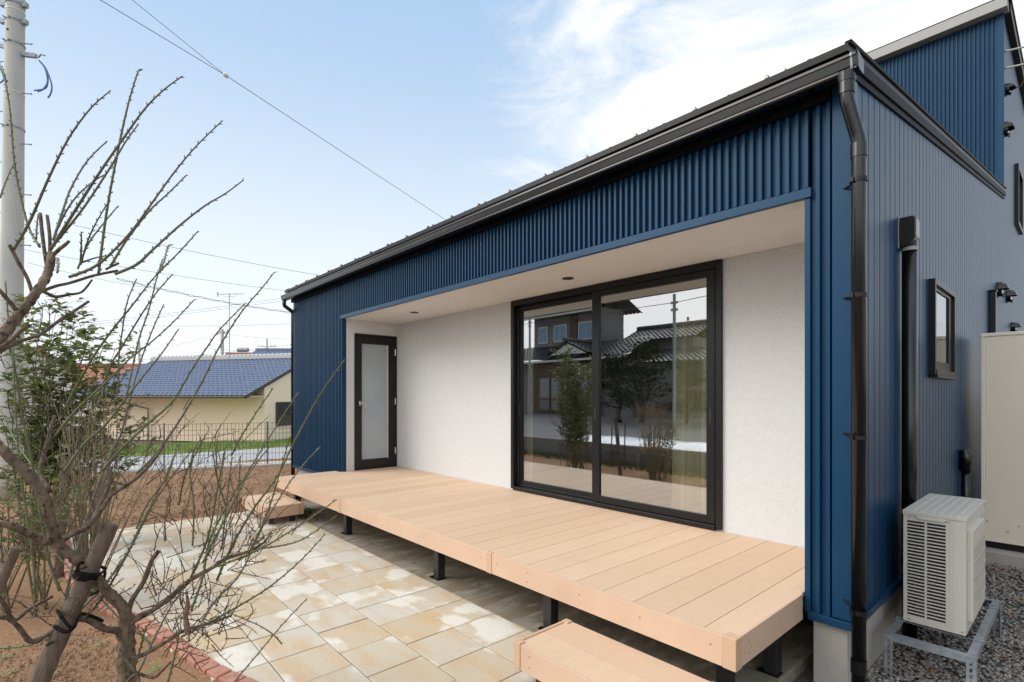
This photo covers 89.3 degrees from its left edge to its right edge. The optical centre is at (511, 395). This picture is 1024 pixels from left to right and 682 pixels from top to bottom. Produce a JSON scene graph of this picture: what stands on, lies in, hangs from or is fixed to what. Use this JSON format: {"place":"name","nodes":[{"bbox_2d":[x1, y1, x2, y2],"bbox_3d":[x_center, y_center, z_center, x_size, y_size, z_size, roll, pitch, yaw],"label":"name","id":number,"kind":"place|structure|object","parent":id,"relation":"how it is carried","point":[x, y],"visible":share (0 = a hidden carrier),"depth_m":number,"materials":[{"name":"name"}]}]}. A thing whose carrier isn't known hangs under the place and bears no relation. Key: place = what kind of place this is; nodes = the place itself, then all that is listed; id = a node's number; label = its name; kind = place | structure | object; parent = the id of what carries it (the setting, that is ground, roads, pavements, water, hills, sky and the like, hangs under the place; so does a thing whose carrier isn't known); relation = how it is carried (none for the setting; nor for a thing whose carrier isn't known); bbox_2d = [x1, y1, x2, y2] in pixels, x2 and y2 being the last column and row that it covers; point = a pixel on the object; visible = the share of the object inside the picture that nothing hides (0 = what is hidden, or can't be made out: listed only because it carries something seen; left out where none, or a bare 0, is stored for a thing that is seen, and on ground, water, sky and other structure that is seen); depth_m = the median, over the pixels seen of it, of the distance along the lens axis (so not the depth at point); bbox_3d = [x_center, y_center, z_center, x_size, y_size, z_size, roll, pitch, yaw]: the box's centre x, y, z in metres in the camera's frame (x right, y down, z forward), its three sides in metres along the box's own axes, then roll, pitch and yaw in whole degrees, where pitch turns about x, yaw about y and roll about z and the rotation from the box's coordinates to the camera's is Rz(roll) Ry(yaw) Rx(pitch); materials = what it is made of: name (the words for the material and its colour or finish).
{"place":"outdoors","nodes":[
{"label":"outdoors","id":0,"kind":"place"},
{"bbox_2d":[23,347,82,434],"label":"house","id":1,"kind":"structure","parent":0,"point":[55,377],"depth_m":30.43,"materials":[{"name":"white"}]},
{"bbox_2d":[0,458,309,681],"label":"soil","id":2,"kind":"structure","parent":0,"point":[32,627],"depth_m":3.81,"materials":[{"name":"brown soil"}]},
{"bbox_2d":[0,547,21,594],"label":"garden stake","id":3,"kind":"object","parent":2,"relation":"on","point":[4,576],"visible":0.81,"depth_m":3.06,"materials":[{"name":"brown wood"}]},
{"bbox_2d":[0,445,113,619],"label":"evergreen shrub","id":4,"kind":"object","parent":2,"relation":"on","point":[33,523],"visible":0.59,"depth_m":3.87,"materials":[{"name":"green plant"}]},
{"bbox_2d":[54,443,73,577],"bbox_3d":[-4.020,1.040,4.641,0.143,1.210,0.184,0,0,-42],"label":"garden stake","id":5,"kind":"object","parent":2,"relation":"on","point":[59,570],"visible":0.37,"depth_m":4.62,"materials":[{"name":"brown wood"}]},
{"bbox_2d":[64,571,69,577],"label":"edging brick","id":6,"kind":"object","parent":2,"relation":"on","point":[66,573],"visible":0.26,"depth_m":4.60,"materials":[{"name":"red brick"}]},
{"bbox_2d":[0,288,139,551],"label":"evergreen shrub","id":7,"kind":"object","parent":2,"relation":"on","point":[32,421],"visible":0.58,"depth_m":5.45,"materials":[{"name":"green plant"}]},
{"bbox_2d":[28,522,118,681],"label":"garden stake","id":8,"kind":"object","parent":2,"relation":"on","point":[45,667],"visible":0.94,"depth_m":2.31,"materials":[{"name":"brown wood"}]},
{"bbox_2d":[87,593,104,603],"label":"edging brick","id":9,"kind":"object","parent":2,"relation":"on","point":[94,599],"visible":0.18,"depth_m":4.03,"materials":[{"name":"red brick"}]},
{"bbox_2d":[92,599,107,608],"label":"edging brick","id":10,"kind":"object","parent":2,"relation":"on","point":[100,603],"visible":0.23,"depth_m":3.96,"materials":[{"name":"red brick"}]},
{"bbox_2d":[99,603,113,612],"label":"edging brick","id":11,"kind":"object","parent":2,"relation":"on","point":[104,609],"visible":0.3,"depth_m":3.88,"materials":[{"name":"red brick"}]},
{"bbox_2d":[55,390,161,542],"bbox_3d":[-4.373,0.746,5.622,0.883,1.754,1.044,0,0,-42],"label":"evergreen shrub","id":12,"kind":"object","parent":2,"relation":"on","point":[127,449],"visible":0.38,"depth_m":5.69,"materials":[{"name":"green plant"}]},
{"bbox_2d":[106,608,116,615],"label":"edging brick","id":13,"kind":"object","parent":2,"relation":"on","point":[109,612],"visible":0.26,"depth_m":3.81,"materials":[{"name":"red brick"}]},
{"bbox_2d":[47,383,178,595],"bbox_3d":[-3.259,0.759,4.070,1.441,1.729,0.538,0,0,24],"label":"bare shrub","id":14,"kind":"object","parent":2,"relation":"on","point":[97,524],"visible":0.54,"depth_m":4.03,"materials":[{"name":"plant"}]},
{"bbox_2d":[135,617,150,629],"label":"edging brick","id":15,"kind":"object","parent":2,"relation":"on","point":[144,620],"visible":0.27,"depth_m":3.62,"materials":[{"name":"red brick"}]},
{"bbox_2d":[139,621,159,632],"bbox_3d":[-2.495,1.611,3.562,0.127,0.060,0.092,0,0,36],"label":"edging brick","id":16,"kind":"object","parent":2,"relation":"on","point":[151,623],"visible":0.34,"depth_m":3.55,"materials":[{"name":"red brick"}]},
{"bbox_2d":[147,666,156,674],"bbox_3d":[-2.076,1.595,2.988,0.105,0.013,0.073,0,0,31],"label":"weed","id":17,"kind":"object","parent":2,"relation":"on","point":[149,670],"visible":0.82,"depth_m":3.00,"materials":[{"name":"green plant"}]},
{"bbox_2d":[147,626,167,638],"bbox_3d":[-2.389,1.609,3.493,0.114,0.060,0.092,0,0,34],"label":"edging brick","id":18,"kind":"object","parent":2,"relation":"on","point":[152,632],"visible":0.46,"depth_m":3.48,"materials":[{"name":"red brick"}]},
{"bbox_2d":[156,630,173,642],"bbox_3d":[-2.288,1.610,3.425,0.112,0.060,0.093,0,0,35],"label":"edging brick","id":19,"kind":"object","parent":2,"relation":"on","point":[160,636],"visible":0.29,"depth_m":3.40,"materials":[{"name":"red brick"}]},
{"bbox_2d":[0,64,344,681],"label":"plum tree","id":20,"kind":"object","parent":2,"relation":"on","point":[124,631],"visible":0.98,"depth_m":2.48,"materials":[{"name":"brown plant"}]},
{"bbox_2d":[163,637,184,648],"bbox_3d":[-2.190,1.613,3.355,0.112,0.060,0.094,0,0,36],"label":"edging brick","id":21,"kind":"object","parent":2,"relation":"on","point":[167,645],"visible":0.26,"depth_m":3.32,"materials":[{"name":"red brick"}]},
{"bbox_2d":[170,642,192,654],"bbox_3d":[-2.095,1.613,3.283,0.111,0.060,0.092,0,0,37],"label":"edging brick","id":22,"kind":"object","parent":2,"relation":"on","point":[180,645],"visible":0.42,"depth_m":3.26,"materials":[{"name":"red brick"}]},
{"bbox_2d":[178,646,199,661],"bbox_3d":[-1.996,1.615,3.206,0.126,0.060,0.092,0,0,39],"label":"edging brick","id":23,"kind":"object","parent":2,"relation":"on","point":[181,652],"visible":0.45,"depth_m":3.19,"materials":[{"name":"red brick"}]},
{"bbox_2d":[187,652,209,667],"bbox_3d":[-1.895,1.611,3.128,0.115,0.060,0.093,0,0,37],"label":"edging brick","id":24,"kind":"object","parent":2,"relation":"on","point":[191,662],"visible":0.63,"depth_m":3.11,"materials":[{"name":"red brick"}]},
{"bbox_2d":[196,659,219,674],"bbox_3d":[-1.793,1.615,3.055,0.120,0.060,0.093,0,0,36],"label":"edging brick","id":25,"kind":"object","parent":2,"relation":"on","point":[212,663],"visible":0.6,"depth_m":3.04,"materials":[{"name":"red brick"}]},
{"bbox_2d":[206,665,231,681],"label":"edging brick","id":26,"kind":"object","parent":2,"relation":"on","point":[216,673],"visible":0.73,"depth_m":2.97,"materials":[{"name":"red brick"}]},
{"bbox_2d":[218,671,245,681],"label":"edging brick","id":27,"kind":"object","parent":2,"relation":"on","point":[231,676],"visible":0.96,"depth_m":2.90,"materials":[{"name":"red brick"}]},
{"bbox_2d":[238,677,258,681],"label":"edging brick","id":28,"kind":"object","parent":2,"relation":"on","point":[247,679],"visible":1,"depth_m":2.87,"materials":[{"name":"red brick"}]},
{"bbox_2d":[23,427,290,460],"bbox_3d":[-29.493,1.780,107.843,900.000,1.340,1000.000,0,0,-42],"label":"ground","id":29,"kind":"structure","parent":0,"point":[145,442],"depth_m":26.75,"materials":[{"name":"green plant"}]},
{"bbox_2d":[0,0,52,500],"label":"utility pole","id":30,"kind":"object","parent":29,"relation":"on","point":[14,22],"visible":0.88,"depth_m":7.91,"materials":[{"name":"concrete"}]},
{"bbox_2d":[24,249,283,290],"bbox_3d":[-15.774,-5.626,23.650,10.728,1.184,0.015,0,0,-18],"label":"overhead wire","id":31,"kind":"object","parent":30,"relation":"attached to","point":[162,273],"visible":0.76,"depth_m":23.61,"materials":[{"name":"grey"}]},
{"bbox_2d":[71,364,142,426],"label":"house","id":32,"kind":"structure","parent":29,"relation":"on","point":[112,370],"depth_m":38.73,"materials":[{"name":"white"}]},
{"bbox_2d":[133,341,142,363],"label":"utility pole","id":33,"kind":"object","parent":29,"relation":"on","point":[139,356],"visible":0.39,"depth_m":69.91,"materials":[{"name":"concrete"}]},
{"bbox_2d":[23,461,290,478],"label":"kerb","id":34,"kind":"structure","parent":29,"relation":"on","point":[272,463],"depth_m":11.43,"materials":[{"name":"concrete"}]},
{"bbox_2d":[25,421,290,472],"bbox_3d":[-6.798,1.135,11.331,6.190,1.070,0.026,0,0,-22],"label":"fence","id":35,"kind":"object","parent":34,"relation":"on","point":[204,441],"visible":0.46,"depth_m":11.31,"materials":[{"name":"grey metal"}]},
{"bbox_2d":[69,353,290,441],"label":"outbuilding","id":36,"kind":"structure","parent":29,"relation":"on","point":[239,386],"depth_m":27.15,"materials":[{"name":"beige paint"}]},
{"bbox_2d":[217,292,244,363],"bbox_3d":[-16.104,-3.714,29.600,1.480,4.369,0.320,0,0,0],"label":"television aerial","id":37,"kind":"object","parent":36,"relation":"on","point":[229,296],"visible":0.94,"depth_m":29.59,"materials":[{"name":"metal"}]},
{"bbox_2d":[276,402,290,425],"bbox_3d":[-11.913,0.980,27.318,0.068,1.240,1.500,0,0,15],"label":"window","id":38,"kind":"structure","parent":36,"relation":"in","point":[281,407],"depth_m":27.07,"materials":[{"name":"grey glass"}]},
{"bbox_2d":[217,329,226,354],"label":"utility pole","id":39,"kind":"object","parent":29,"relation":"on","point":[222,333],"visible":0.37,"depth_m":54.89,"materials":[{"name":"concrete"}]},
{"bbox_2d":[225,352,251,354],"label":"house","id":40,"kind":"structure","parent":29,"relation":"on","point":[227,353],"depth_m":59.88,"materials":[{"name":"orange"}]},
{"bbox_2d":[237,348,248,351],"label":"water tank","id":41,"kind":"object","parent":40,"relation":"attached to","point":[244,349],"visible":0.95,"depth_m":54.80,"materials":[{"name":"metal"}]},
{"bbox_2d":[250,348,290,353],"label":"house","id":42,"kind":"structure","parent":29,"relation":"on","point":[270,350],"depth_m":47.76,"materials":[{"name":"blue tile"}]},
{"bbox_2d":[281,0,1023,681],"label":"house","id":43,"kind":"structure","parent":29,"relation":"on","point":[841,228],"depth_m":4.37,"materials":[{"name":"blue metal"}]},
{"bbox_2d":[354,333,396,469],"bbox_3d":[-2.123,0.101,8.069,0.713,2.072,0.160,0,0,-42],"label":"glazed door","id":44,"kind":"structure","parent":43,"relation":"in","point":[375,356],"depth_m":8.06,"materials":[{"name":"black"}]},
{"bbox_2d":[527,310,532,480],"bbox_3d":[0.222,0.033,6.350,0.058,2.185,0.116,0,0,-42],"label":"curtain","id":45,"kind":"object","parent":43,"relation":"hanging from","point":[529,395],"visible":0.89,"depth_m":6.35,"materials":[{"name":"beige fabric"}]},
{"bbox_2d":[511,260,722,530],"bbox_3d":[0.909,0.004,5.330,0.152,2.266,2.633,0,0,-42],"label":"sliding window","id":46,"kind":"structure","parent":43,"relation":"in","point":[712,271],"depth_m":5.10,"materials":[{"name":"black"}]},
{"bbox_2d":[635,404,670,482],"bbox_3d":[1.897,0.632,6.990,0.440,1.023,0.488,0,0,11],"label":"wooden chair","id":47,"kind":"object","parent":43,"relation":"on","point":[660,410],"visible":1,"depth_m":7.14,"materials":[{"name":"brown wood"}]},
{"bbox_2d":[672,278,705,513],"bbox_3d":[1.696,0.033,4.700,0.064,2.185,0.551,0,0,-42],"label":"curtain","id":48,"kind":"object","parent":43,"relation":"hanging from","point":[689,445],"visible":0.6,"depth_m":4.75,"materials":[{"name":"beige fabric"}]},
{"bbox_2d":[929,278,956,379],"bbox_3d":[3.695,-0.539,4.497,0.935,0.796,0.141,0,0,-42],"label":"side window","id":49,"kind":"structure","parent":43,"relation":"in","point":[942,300],"depth_m":4.45,"materials":[{"name":"black metal"}]},
{"bbox_2d":[1005,46,1023,87],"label":"aerial mast","id":50,"kind":"object","parent":43,"relation":"attached to","point":[1015,65],"visible":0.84,"depth_m":7.90,"materials":[{"name":"silver metal"}]},
{"bbox_2d":[1015,163,1022,234],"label":"upper window","id":51,"kind":"structure","parent":43,"relation":"in","point":[1018,174],"depth_m":9.06,"materials":[{"name":"black"}]},
{"bbox_2d":[29,447,290,470],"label":"road","id":52,"kind":"structure","parent":0,"point":[237,454],"depth_m":19.37,"materials":[{"name":"grey asphalt"}]},
{"bbox_2d":[58,298,280,325],"bbox_3d":[-19.564,-4.890,30.101,12.526,2.474,0.015,0,0,-20],"label":"overhead wire","id":53,"kind":"object","parent":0,"point":[168,313],"visible":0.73,"depth_m":30.10,"materials":[{"name":"grey metal"}]},
{"bbox_2d":[59,299,290,327],"bbox_3d":[-19.564,-4.750,30.101,12.526,2.415,0.015,0,0,-20],"label":"overhead wire","id":54,"kind":"object","parent":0,"point":[179,314],"visible":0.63,"depth_m":30.32,"materials":[{"name":"grey"}]},
{"bbox_2d":[72,224,315,274],"bbox_3d":[-12.811,-5.966,21.500,9.154,1.325,0.015,0,0,-19],"label":"overhead wire","id":55,"kind":"object","parent":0,"point":[201,253],"visible":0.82,"depth_m":21.51,"materials":[{"name":"grey metal"}]},
{"bbox_2d":[116,278,287,312],"bbox_3d":[-15.098,-4.971,26.500,8.208,0.908,0.021,0,0,-38],"label":"overhead wire","id":56,"kind":"object","parent":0,"point":[201,296],"visible":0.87,"depth_m":26.15,"materials":[{"name":"grey metal"}]},
{"bbox_2d":[258,339,275,347],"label":"utility pole","id":57,"kind":"object","parent":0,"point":[266,346],"visible":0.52,"depth_m":84.95,"materials":[{"name":"metal"}]},
{"bbox_2d":[70,511,535,681],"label":"patio","id":58,"kind":"structure","parent":0,"point":[366,616],"depth_m":3.81,"materials":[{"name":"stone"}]},
{"bbox_2d":[242,492,303,523],"bbox_3d":[-3.156,1.485,6.812,0.464,0.234,1.006,0,0,-42],"label":"deck step","id":59,"kind":"object","parent":58,"relation":"on","point":[292,510],"visible":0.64,"depth_m":6.57,"materials":[{"name":"beige wood"}]},
{"bbox_2d":[514,618,712,681],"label":"deck step","id":60,"kind":"object","parent":58,"relation":"on","point":[566,650],"visible":1,"depth_m":2.70,"materials":[{"name":"beige wood"}]},
{"bbox_2d":[0,0,1023,363],"label":"sky","id":61,"kind":"structure","parent":0,"point":[458,105],"materials":[{"name":"blue"}]},
{"bbox_2d":[295,501,812,681],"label":"concrete slab","id":62,"kind":"structure","parent":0,"point":[517,604],"depth_m":3.99,"materials":[{"name":"grey concrete"}]},
{"bbox_2d":[301,506,329,518],"bbox_3d":[-2.797,1.587,7.047,0.396,0.036,1.320,0,0,-42],"label":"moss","id":63,"kind":"object","parent":62,"relation":"on","point":[309,511],"visible":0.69,"depth_m":6.94,"materials":[{"name":"green plant"}]},
{"bbox_2d":[276,466,812,681],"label":"wooden deck","id":64,"kind":"structure","parent":62,"relation":"on","point":[729,605],"depth_m":3.71,"materials":[{"name":"beige wood"}]},
{"bbox_2d":[793,563,1023,681],"bbox_3d":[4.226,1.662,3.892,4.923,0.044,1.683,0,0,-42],"label":"gravel","id":65,"kind":"structure","parent":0,"point":[934,661],"depth_m":3.36,"materials":[{"name":"grey gravel"}]},
{"bbox_2d":[884,598,1000,681],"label":"steel stand","id":66,"kind":"object","parent":65,"relation":"on","point":[971,655],"visible":0.76,"depth_m":3.04,"materials":[{"name":"silver metal"}]},
{"bbox_2d":[902,493,985,635],"bbox_3d":[2.826,1.049,3.353,0.814,0.686,0.330,0,0,-42],"label":"air conditioner","id":67,"kind":"object","parent":66,"relation":"on","point":[944,573],"visible":1,"depth_m":3.11,"materials":[{"name":"white metal"}]},
{"bbox_2d":[985,547,1023,569],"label":"tank plinth","id":68,"kind":"structure","parent":65,"relation":"on","point":[1012,559],"depth_m":5.05,"materials":[{"name":"concrete"}]},
{"bbox_2d":[980,331,1023,552],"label":"storage cabinet","id":69,"kind":"object","parent":68,"relation":"on","point":[1002,424],"visible":0.96,"depth_m":5.14,"materials":[{"name":"beige metal"}]},
{"bbox_3d":[-7.179,-8.022,13.000,0.152,0.111,0.122,0,0,-42],"label":"insulator","id":70,"kind":"object","parent":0,"visible":0},
{"bbox_2d":[101,0,222,73],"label":"overhead wire","id":71,"kind":"object","parent":70,"relation":"attached to","point":[161,36],"visible":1,"depth_m":11.09,"materials":[{"name":"grey metal"}]},
{"bbox_2d":[134,1,220,71],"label":"overhead wire","id":72,"kind":"object","parent":70,"relation":"attached to","point":[176,35],"visible":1,"depth_m":12.10,"materials":[{"name":"grey metal"}]},
{"bbox_2d":[229,77,443,218],"bbox_3d":[-5.019,-7.744,17.500,0.015,0.588,9.999,0,0,26],"label":"overhead wire","id":73,"kind":"object","parent":70,"relation":"attached to","point":[324,140],"visible":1,"depth_m":15.79,"materials":[{"name":"grey metal"}]}
]}

